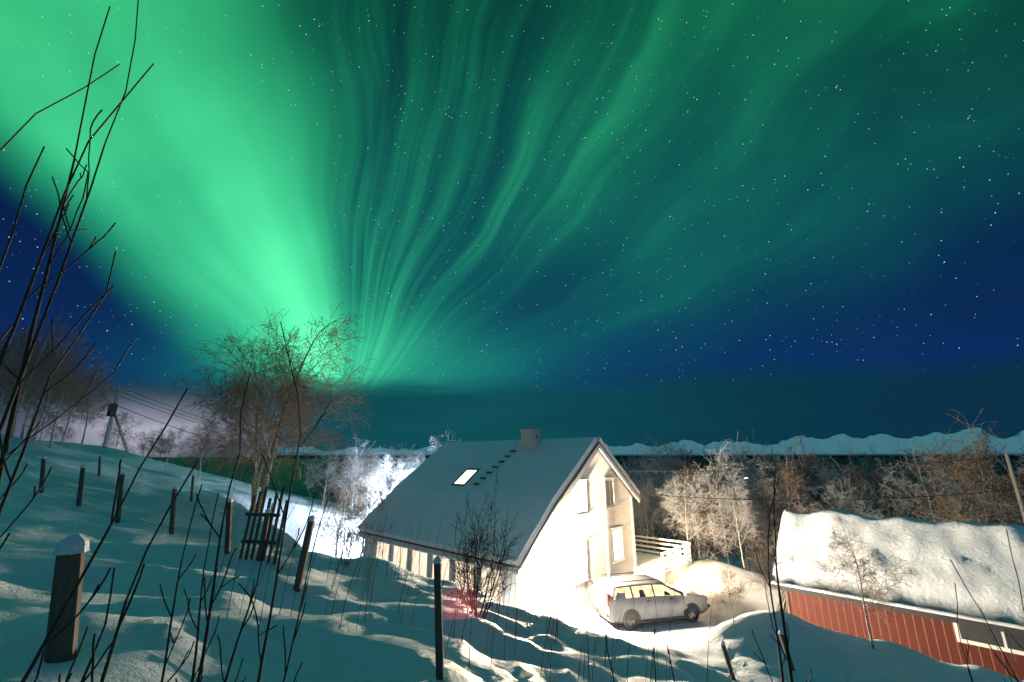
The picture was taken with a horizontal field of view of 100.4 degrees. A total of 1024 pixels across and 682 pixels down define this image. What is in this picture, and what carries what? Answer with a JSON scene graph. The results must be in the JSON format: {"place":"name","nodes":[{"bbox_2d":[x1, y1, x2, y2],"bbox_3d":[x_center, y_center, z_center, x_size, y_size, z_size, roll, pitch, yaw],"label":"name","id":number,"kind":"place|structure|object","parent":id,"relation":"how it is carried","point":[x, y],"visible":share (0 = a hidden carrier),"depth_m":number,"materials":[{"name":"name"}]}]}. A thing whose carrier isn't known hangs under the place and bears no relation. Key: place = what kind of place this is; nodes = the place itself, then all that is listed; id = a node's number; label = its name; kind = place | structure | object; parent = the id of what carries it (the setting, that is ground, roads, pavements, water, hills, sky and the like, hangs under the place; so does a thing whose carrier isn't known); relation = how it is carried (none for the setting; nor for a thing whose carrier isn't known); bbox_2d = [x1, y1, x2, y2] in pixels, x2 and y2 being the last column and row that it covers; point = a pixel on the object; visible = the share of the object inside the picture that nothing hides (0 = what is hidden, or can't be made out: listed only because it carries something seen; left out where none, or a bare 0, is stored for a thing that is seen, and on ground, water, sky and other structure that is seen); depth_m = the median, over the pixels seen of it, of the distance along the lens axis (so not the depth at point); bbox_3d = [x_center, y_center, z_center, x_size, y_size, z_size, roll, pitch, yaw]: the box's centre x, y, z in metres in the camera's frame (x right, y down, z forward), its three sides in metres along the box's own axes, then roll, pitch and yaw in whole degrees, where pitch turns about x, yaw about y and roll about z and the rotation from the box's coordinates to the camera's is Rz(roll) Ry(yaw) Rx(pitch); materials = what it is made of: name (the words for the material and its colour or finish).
{"place":"outdoors","nodes":[
{"label":"outdoors","id":0,"kind":"place"},
{"bbox_2d":[0,434,1023,681],"bbox_3d":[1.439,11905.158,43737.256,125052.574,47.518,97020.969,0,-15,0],"label":"ground","id":1,"kind":"structure","parent":0,"point":[382,644],"depth_m":6.82,"materials":[{"name":"snow"}]},
{"bbox_2d":[0,308,37,397],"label":"tree","id":2,"kind":"object","parent":1,"relation":"on","point":[10,357],"visible":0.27,"depth_m":23.17,"materials":[{"name":"plant"}]},
{"bbox_2d":[0,330,41,412],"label":"tree","id":3,"kind":"object","parent":1,"relation":"on","point":[9,364],"visible":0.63,"depth_m":19.76,"materials":[{"name":"plant"}]},
{"bbox_2d":[0,319,56,409],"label":"tree","id":4,"kind":"object","parent":1,"relation":"on","point":[23,355],"visible":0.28,"depth_m":24.51,"materials":[{"name":"plant"}]},
{"bbox_2d":[19,405,63,439],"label":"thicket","id":5,"kind":"object","parent":1,"relation":"on","point":[43,422],"visible":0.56,"depth_m":65.85,"materials":[{"name":"plant"}]},
{"bbox_2d":[0,327,87,437],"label":"tree","id":6,"kind":"object","parent":1,"relation":"on","point":[41,386],"visible":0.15,"depth_m":26.06,"materials":[{"name":"plant"}]},
{"bbox_2d":[0,307,91,438],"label":"tree","id":7,"kind":"object","parent":1,"relation":"on","point":[57,339],"visible":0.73,"depth_m":21.27,"materials":[{"name":"plant"}]},
{"bbox_2d":[0,339,98,437],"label":"tree","id":8,"kind":"object","parent":1,"relation":"on","point":[23,428],"visible":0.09,"depth_m":29.97,"materials":[{"name":"plant"}]},
{"bbox_2d":[48,423,76,442],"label":"thicket","id":9,"kind":"object","parent":1,"relation":"on","point":[68,432],"visible":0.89,"depth_m":62.12,"materials":[{"name":"plant"}]},
{"bbox_2d":[1,321,125,439],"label":"tree","id":10,"kind":"object","parent":1,"relation":"on","point":[46,404],"visible":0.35,"depth_m":23.74,"materials":[{"name":"plant"}]},
{"bbox_2d":[22,343,122,447],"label":"tree","id":11,"kind":"object","parent":1,"relation":"on","point":[64,389],"visible":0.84,"depth_m":21.79,"materials":[{"name":"plant"}]},
{"bbox_2d":[0,0,153,549],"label":"sapling clump","id":12,"kind":"object","parent":1,"relation":"on","point":[16,392],"visible":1,"depth_m":1.86,"materials":[{"name":"plant"}]},
{"bbox_2d":[40,359,125,445],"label":"tree","id":13,"kind":"object","parent":1,"relation":"on","point":[67,407],"visible":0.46,"depth_m":27.28,"materials":[{"name":"plant"}]},
{"bbox_2d":[62,379,108,443],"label":"tree","id":14,"kind":"object","parent":1,"relation":"on","point":[101,410],"visible":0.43,"depth_m":30.70,"materials":[{"name":"plant"}]},
{"bbox_2d":[21,388,198,681],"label":"sapling clump","id":15,"kind":"object","parent":1,"relation":"on","point":[94,647],"visible":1,"depth_m":1.33,"materials":[{"name":"plant"}]},
{"bbox_2d":[96,409,143,448],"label":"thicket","id":16,"kind":"object","parent":1,"relation":"on","point":[125,432],"visible":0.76,"depth_m":56.41,"materials":[{"name":"plant"}]},
{"bbox_2d":[129,430,158,457],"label":"thicket","id":17,"kind":"object","parent":1,"relation":"on","point":[140,448],"visible":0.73,"depth_m":53.03,"materials":[{"name":"plant"}]},
{"bbox_2d":[140,427,165,457],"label":"tree","id":18,"kind":"object","parent":1,"relation":"on","point":[153,438],"visible":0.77,"depth_m":29.20,"materials":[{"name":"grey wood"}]},
{"bbox_2d":[148,432,176,460],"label":"thicket","id":19,"kind":"object","parent":1,"relation":"on","point":[160,452],"visible":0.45,"depth_m":76.63,"materials":[{"name":"plant"}]},
{"bbox_2d":[151,421,194,471],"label":"sapling","id":20,"kind":"object","parent":1,"relation":"on","point":[172,443],"visible":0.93,"depth_m":25.34,"materials":[{"name":"plant"}]},
{"bbox_2d":[42,462,304,580],"bbox_3d":[-7.408,3.403,8.990,11.309,1.620,1.106,-9,-17,29],"label":"wire fence","id":21,"kind":"object","parent":1,"relation":"on","point":[277,549],"visible":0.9,"depth_m":9.35,"materials":[{"name":"metal"}]},
{"bbox_2d":[183,449,205,469],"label":"thicket","id":22,"kind":"object","parent":1,"relation":"on","point":[194,457],"visible":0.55,"depth_m":72.50,"materials":[{"name":"plant"}]},
{"bbox_2d":[177,413,226,479],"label":"sapling","id":23,"kind":"object","parent":1,"relation":"on","point":[200,437],"visible":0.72,"depth_m":26.26,"materials":[{"name":"plant"}]},
{"bbox_2d":[192,426,233,472],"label":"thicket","id":24,"kind":"object","parent":1,"relation":"on","point":[212,452],"visible":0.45,"depth_m":50.06,"materials":[{"name":"plant"}]},
{"bbox_2d":[207,427,247,477],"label":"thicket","id":25,"kind":"object","parent":1,"relation":"on","point":[245,465],"visible":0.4,"depth_m":52.02,"materials":[{"name":"plant"}]},
{"bbox_2d":[159,322,332,681],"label":"sapling clump","id":26,"kind":"object","parent":1,"relation":"on","point":[201,665],"visible":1,"depth_m":2.02,"materials":[{"name":"plant"}]},
{"bbox_2d":[238,441,271,482],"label":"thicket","id":27,"kind":"object","parent":1,"relation":"on","point":[251,469],"visible":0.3,"depth_m":57.98,"materials":[{"name":"plant"}]},
{"bbox_2d":[165,303,373,512],"bbox_3d":[-11.037,3.118,20.347,9.377,10.270,9.512,-1,-15,5],"label":"tree","id":28,"kind":"object","parent":1,"relation":"on","point":[254,397],"visible":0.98,"depth_m":18.93,"materials":[{"name":"plant"}]},
{"bbox_2d":[303,446,342,502],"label":"tree","id":29,"kind":"object","parent":1,"relation":"on","point":[327,472],"visible":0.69,"depth_m":35.08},
{"bbox_2d":[311,460,336,504],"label":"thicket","id":30,"kind":"object","parent":1,"relation":"on","point":[326,483],"visible":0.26,"depth_m":68.70,"materials":[{"name":"plant"}]},
{"bbox_2d":[315,454,345,502],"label":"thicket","id":31,"kind":"object","parent":1,"relation":"on","point":[321,482],"visible":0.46,"depth_m":50.29,"materials":[{"name":"plant"}]},
{"bbox_2d":[329,467,351,508],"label":"thicket","id":32,"kind":"object","parent":1,"relation":"on","point":[338,489],"visible":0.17,"depth_m":73.63,"materials":[{"name":"plant"}]},
{"bbox_2d":[301,441,382,556],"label":"tree","id":33,"kind":"object","parent":1,"relation":"on","point":[348,496],"visible":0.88,"depth_m":25.55,"materials":[{"name":"frosted twig"},{"name":"frosted birch bark"}]},
{"bbox_2d":[327,513,365,567],"bbox_3d":[-3.323,4.113,8.718,0.767,1.224,0.651,-4,-16,15],"label":"shrub","id":34,"kind":"object","parent":1,"relation":"on","point":[345,554],"visible":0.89,"depth_m":8.64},
{"bbox_2d":[337,528,358,544],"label":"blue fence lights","id":35,"kind":"object","parent":1,"relation":"on","point":[348,537],"visible":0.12,"depth_m":27.05,"materials":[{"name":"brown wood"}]},
{"bbox_2d":[336,437,383,509],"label":"tree","id":36,"kind":"object","parent":1,"relation":"on","point":[356,459],"visible":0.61,"depth_m":31.74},
{"bbox_2d":[324,460,397,558],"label":"tree","id":37,"kind":"object","parent":1,"relation":"on","point":[350,517],"visible":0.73,"depth_m":22.28,"materials":[{"name":"frosted twig"},{"name":"frosted birch bark"}]},
{"bbox_2d":[344,442,391,514],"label":"tree","id":38,"kind":"object","parent":1,"relation":"on","point":[368,469],"visible":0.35,"depth_m":36.38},
{"bbox_2d":[350,451,409,516],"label":"tree","id":39,"kind":"object","parent":1,"relation":"on","point":[387,468],"visible":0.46,"depth_m":29.27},
{"bbox_2d":[367,437,413,499],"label":"tree","id":40,"kind":"object","parent":1,"relation":"on","point":[402,444],"visible":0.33,"depth_m":39.06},
{"bbox_2d":[382,443,424,498],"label":"tree","id":41,"kind":"object","parent":1,"relation":"on","point":[405,469],"visible":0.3,"depth_m":34.38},
{"bbox_2d":[39,455,794,680],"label":"fence posts","id":42,"kind":"object","parent":1,"relation":"on","point":[69,551],"visible":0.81,"depth_m":3.47,"materials":[{"name":"brown wood"}]},
{"bbox_2d":[396,426,460,479],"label":"tree","id":43,"kind":"object","parent":1,"relation":"on","point":[435,444],"visible":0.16,"depth_m":32.29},
{"bbox_2d":[214,468,731,681],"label":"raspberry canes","id":44,"kind":"object","parent":1,"relation":"on","point":[556,607],"visible":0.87,"depth_m":5.18,"materials":[{"name":"plant"}]},
{"bbox_2d":[440,467,524,618],"bbox_3d":[-0.442,3.335,6.909,1.354,2.546,1.596,5,-16,-17],"label":"shrub","id":45,"kind":"object","parent":1,"relation":"on","point":[479,567],"visible":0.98,"depth_m":6.83,"materials":[{"name":"plant"}]},
{"bbox_2d":[356,429,639,618],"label":"house","id":46,"kind":"structure","parent":1,"relation":"on","point":[572,497],"depth_m":19.84,"materials":[{"name":"white"}]},
{"bbox_2d":[362,510,649,648],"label":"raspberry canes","id":47,"kind":"object","parent":1,"relation":"on","point":[617,637],"visible":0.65,"depth_m":7.74,"materials":[{"name":"plant"}]},
{"bbox_2d":[101,388,1023,521],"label":"poles and wires","id":48,"kind":"object","parent":1,"relation":"on","point":[111,413],"visible":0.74,"depth_m":22.61,"materials":[{"name":"grey"}]},
{"bbox_2d":[634,520,640,551],"bbox_3d":[7.444,12.087,26.814,1.452,2.920,1.536,-7,-17,25],"label":"warm bush","id":49,"kind":"object","parent":1,"relation":"on","point":[637,533],"visible":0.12,"depth_m":26.73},
{"bbox_2d":[604,626,674,681],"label":"twigs","id":50,"kind":"object","parent":1,"relation":"on","point":[653,655],"visible":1,"depth_m":2.30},
{"bbox_2d":[634,515,657,551],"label":"thicket","id":51,"kind":"object","parent":1,"relation":"on","point":[644,535],"visible":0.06,"depth_m":49.54,"materials":[{"name":"plant"}]},
{"bbox_2d":[621,448,676,553],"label":"birch","id":52,"kind":"object","parent":1,"relation":"on","point":[640,471],"visible":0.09,"depth_m":39.56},
{"bbox_2d":[589,571,709,628],"bbox_3d":[5.497,10.241,17.113,4.506,1.548,2.080,4,-16,-14],"label":"estate car","id":53,"kind":"object","parent":1,"relation":"on","point":[690,605],"visible":0.92,"depth_m":16.38,"materials":[{"name":"silver paint"}]},
{"bbox_2d":[632,467,673,553],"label":"birch","id":54,"kind":"object","parent":1,"relation":"on","point":[641,509],"visible":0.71,"depth_m":26.98,"materials":[{"name":"plant"}]},
{"bbox_2d":[648,518,674,555],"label":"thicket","id":55,"kind":"object","parent":1,"relation":"on","point":[660,537],"visible":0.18,"depth_m":68.42,"materials":[{"name":"plant"}]},
{"bbox_2d":[633,535,691,583],"bbox_3d":[7.353,12.214,22.988,3.532,2.480,3.652,-13,-20,41],"label":"porch","id":56,"kind":"object","parent":1,"relation":"on","point":[668,567],"visible":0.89,"depth_m":22.32,"materials":[{"name":"white"}]},
{"bbox_2d":[619,446,705,554],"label":"birch","id":57,"kind":"object","parent":1,"relation":"on","point":[656,483],"visible":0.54,"depth_m":28.97,"materials":[{"name":"plant"}]},
{"bbox_2d":[637,432,699,548],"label":"birch","id":58,"kind":"object","parent":1,"relation":"on","point":[653,448],"visible":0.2,"depth_m":36.11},
{"bbox_2d":[641,429,715,558],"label":"birch","id":59,"kind":"object","parent":1,"relation":"on","point":[671,448],"visible":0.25,"depth_m":32.01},
{"bbox_2d":[637,445,731,560],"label":"birch","id":60,"kind":"object","parent":1,"relation":"on","point":[694,551],"visible":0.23,"depth_m":30.18,"materials":[{"name":"beige plant"}]},
{"bbox_2d":[653,465,724,561],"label":"birch","id":61,"kind":"object","parent":1,"relation":"on","point":[677,491],"visible":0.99,"depth_m":24.95,"materials":[{"name":"plant"}]},
{"bbox_2d":[648,446,749,563],"bbox_3d":[11.683,11.886,28.122,7.115,9.979,5.283,-7,-17,24],"label":"birch","id":62,"kind":"object","parent":1,"relation":"on","point":[701,515],"visible":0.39,"depth_m":28.04,"materials":[{"name":"frosted twig"},{"name":"frosted birch bark"}]},
{"bbox_2d":[695,579,707,594],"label":"bank sapling","id":63,"kind":"object","parent":1,"relation":"on","point":[699,586],"visible":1,"depth_m":18.75,"materials":[{"name":"plant"}]},
{"bbox_2d":[658,428,758,559],"bbox_3d":[15.221,13.026,33.204,6.537,12.348,8.804,-12,-19,38],"label":"birch","id":64,"kind":"object","parent":1,"relation":"on","point":[712,475],"visible":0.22,"depth_m":33.86,"materials":[{"name":"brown plant"}]},
{"bbox_2d":[699,529,724,560],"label":"thicket","id":65,"kind":"object","parent":1,"relation":"on","point":[711,550],"visible":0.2,"depth_m":51.99,"materials":[{"name":"plant"}]},
{"bbox_2d":[677,440,760,563],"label":"birch","id":66,"kind":"object","parent":1,"relation":"on","point":[708,482],"visible":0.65,"depth_m":26.06,"materials":[{"name":"plant"}]},
{"bbox_2d":[703,561,747,623],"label":"bank sapling","id":67,"kind":"object","parent":1,"relation":"on","point":[730,590],"visible":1,"depth_m":9.00,"materials":[{"name":"plant"}]},
{"bbox_2d":[702,469,762,569],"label":"birch","id":68,"kind":"object","parent":1,"relation":"on","point":[744,512],"visible":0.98,"depth_m":24.26,"materials":[{"name":"plant"}]},
{"bbox_2d":[698,444,766,565],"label":"birch","id":69,"kind":"object","parent":1,"relation":"on","point":[725,519],"visible":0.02,"depth_m":41.12,"materials":[{"name":"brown plant"}]},
{"bbox_2d":[728,541,755,563],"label":"thicket","id":70,"kind":"object","parent":1,"relation":"on","point":[739,552],"visible":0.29,"depth_m":52.78,"materials":[{"name":"plant"}]},
{"bbox_2d":[706,437,778,570],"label":"birch","id":71,"kind":"object","parent":1,"relation":"on","point":[742,485],"visible":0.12,"depth_m":37.83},
{"bbox_2d":[696,435,821,568],"bbox_3d":[16.835,12.125,29.512,8.362,11.425,6.660,-6,-16,20],"label":"tree","id":72,"kind":"object","parent":1,"relation":"on","point":[746,476],"visible":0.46,"depth_m":29.12,"materials":[{"name":"plant"}]},
{"bbox_2d":[743,534,789,613],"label":"bank sapling","id":73,"kind":"object","parent":1,"relation":"on","point":[761,556],"visible":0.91,"depth_m":9.26,"materials":[{"name":"plant"}]},
{"bbox_2d":[718,428,827,574],"bbox_3d":[20.747,13.113,33.133,7.243,12.424,9.092,10,-18,-33],"label":"tree","id":74,"kind":"object","parent":1,"relation":"on","point":[774,459],"visible":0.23,"depth_m":33.59,"materials":[{"name":"plant"}]},
{"bbox_2d":[724,460,823,577],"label":"birch","id":75,"kind":"object","parent":1,"relation":"on","point":[759,509],"visible":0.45,"depth_m":26.49,"materials":[{"name":"plant"}]},
{"bbox_2d":[751,469,811,681],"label":"bare shrub","id":76,"kind":"object","parent":1,"relation":"on","point":[787,653],"visible":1,"depth_m":2.71,"materials":[{"name":"plant"}]},
{"bbox_2d":[722,445,846,568],"bbox_3d":[16.584,11.349,25.617,7.358,10.137,6.352,8,-17,-28],"label":"birch","id":77,"kind":"object","parent":1,"relation":"on","point":[794,483],"visible":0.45,"depth_m":26.00,"materials":[{"name":"brown plant"}]},
{"bbox_2d":[750,433,836,559],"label":"birch","id":78,"kind":"object","parent":1,"relation":"on","point":[813,473],"visible":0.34,"depth_m":30.85,"materials":[{"name":"brown plant"}]},
{"bbox_2d":[762,436,835,515],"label":"birch","id":79,"kind":"object","parent":1,"relation":"on","point":[801,442],"visible":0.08,"depth_m":36.97,"materials":[{"name":"brown plant"}]},
{"bbox_2d":[785,446,863,508],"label":"birch","id":80,"kind":"object","parent":1,"relation":"on","point":[830,474],"visible":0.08,"depth_m":40.02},
{"bbox_2d":[759,440,892,563],"bbox_3d":[21.633,12.803,30.378,8.353,11.413,6.653,-5,-16,17],"label":"tree","id":81,"kind":"object","parent":1,"relation":"on","point":[824,478],"visible":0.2,"depth_m":30.10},
{"bbox_2d":[779,449,887,520],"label":"birch","id":82,"kind":"object","parent":1,"relation":"on","point":[847,477],"visible":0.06,"depth_m":34.07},
{"bbox_2d":[792,468,882,517],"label":"birch","id":83,"kind":"object","parent":1,"relation":"on","point":[840,501],"visible":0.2,"depth_m":25.98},
{"bbox_2d":[825,443,889,501],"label":"birch","id":84,"kind":"object","parent":1,"relation":"on","point":[857,463],"visible":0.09,"depth_m":38.00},
{"bbox_2d":[807,457,911,517],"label":"birch","id":85,"kind":"object","parent":1,"relation":"on","point":[873,498],"visible":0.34,"depth_m":27.70,"materials":[{"name":"plant"}]},
{"bbox_2d":[804,514,927,649],"bbox_3d":[7.554,5.120,9.118,1.671,2.743,1.668,3,-16,-12],"label":"tree","id":86,"kind":"object","parent":1,"relation":"on","point":[861,561],"visible":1,"depth_m":9.09,"materials":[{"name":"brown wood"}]},
{"bbox_2d":[841,444,896,504],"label":"birch","id":87,"kind":"object","parent":1,"relation":"on","point":[875,465],"visible":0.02,"depth_m":41.99,"materials":[{"name":"brown plant"}]},
{"bbox_2d":[826,445,929,518],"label":"birch","id":88,"kind":"object","parent":1,"relation":"on","point":[873,479],"visible":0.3,"depth_m":28.82,"materials":[{"name":"brown plant"}]},
{"bbox_2d":[846,451,931,519],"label":"birch","id":89,"kind":"object","parent":1,"relation":"on","point":[870,480],"visible":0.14,"depth_m":31.46,"materials":[{"name":"brown plant"}]},
{"bbox_2d":[771,510,1023,679],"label":"shed","id":90,"kind":"structure","parent":1,"relation":"on","point":[980,557],"depth_m":13.28,"materials":[{"name":"snow"},{"name":"red painted wood"},{"name":"white painted wood"}]},
{"bbox_2d":[852,443,952,517],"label":"birch","id":91,"kind":"object","parent":1,"relation":"on","point":[889,478],"visible":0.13,"depth_m":33.04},
{"bbox_2d":[860,451,944,513],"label":"birch","id":92,"kind":"object","parent":1,"relation":"on","point":[894,472],"visible":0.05,"depth_m":35.20,"materials":[{"name":"brown plant"}]},
{"bbox_2d":[856,438,953,514],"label":"birch","id":93,"kind":"object","parent":1,"relation":"on","point":[896,468],"visible":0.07,"depth_m":32.54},
{"bbox_2d":[867,465,951,521],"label":"birch","id":94,"kind":"object","parent":1,"relation":"on","point":[927,485],"visible":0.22,"depth_m":27.52,"materials":[{"name":"brown plant"}]},
{"bbox_2d":[875,463,945,522],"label":"birch","id":95,"kind":"object","parent":1,"relation":"on","point":[905,495],"visible":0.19,"depth_m":29.02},
{"bbox_2d":[875,440,1023,524],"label":"birch","id":96,"kind":"object","parent":1,"relation":"on","point":[935,518],"visible":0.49,"depth_m":25.70,"materials":[{"name":"plant"}]},
{"bbox_2d":[878,429,1022,524],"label":"birch","id":97,"kind":"object","parent":1,"relation":"on","point":[936,452],"visible":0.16,"depth_m":30.77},
{"bbox_2d":[898,435,1020,523],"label":"birch","id":98,"kind":"object","parent":1,"relation":"on","point":[944,468],"visible":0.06,"depth_m":34.55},
{"bbox_2d":[906,437,1022,524],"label":"birch","id":99,"kind":"object","parent":1,"relation":"on","point":[972,479],"visible":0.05,"depth_m":32.70,"materials":[{"name":"brown plant"}]},
{"bbox_2d":[907,408,1023,525],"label":"birch","id":100,"kind":"object","parent":1,"relation":"on","point":[984,497],"visible":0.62,"depth_m":22.99,"materials":[{"name":"brown plant"}]},
{"bbox_2d":[936,420,1023,524],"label":"birch","id":101,"kind":"object","parent":1,"relation":"on","point":[972,473],"visible":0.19,"depth_m":28.00,"materials":[{"name":"brown plant"}]},
{"bbox_2d":[950,529,1023,681],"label":"twigs","id":102,"kind":"object","parent":1,"relation":"on","point":[1014,676],"visible":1,"depth_m":3.08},
{"bbox_2d":[951,425,1023,524],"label":"birch","id":103,"kind":"object","parent":1,"relation":"on","point":[975,472],"visible":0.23,"depth_m":26.43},
{"bbox_2d":[985,626,1011,681],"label":"twigs","id":104,"kind":"object","parent":1,"relation":"on","point":[1001,657],"visible":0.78,"depth_m":4.04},
{"bbox_2d":[0,0,1023,456],"label":"sky","id":105,"kind":"structure","parent":0,"point":[616,222],"materials":[{"name":"green"}]},
{"bbox_2d":[277,427,1023,458],"bbox_3d":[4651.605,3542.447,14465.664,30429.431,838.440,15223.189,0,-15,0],"label":"mountains","id":106,"kind":"structure","parent":0,"point":[885,445],"depth_m":12939.48,"materials":[{"name":"snow"}]}
]}

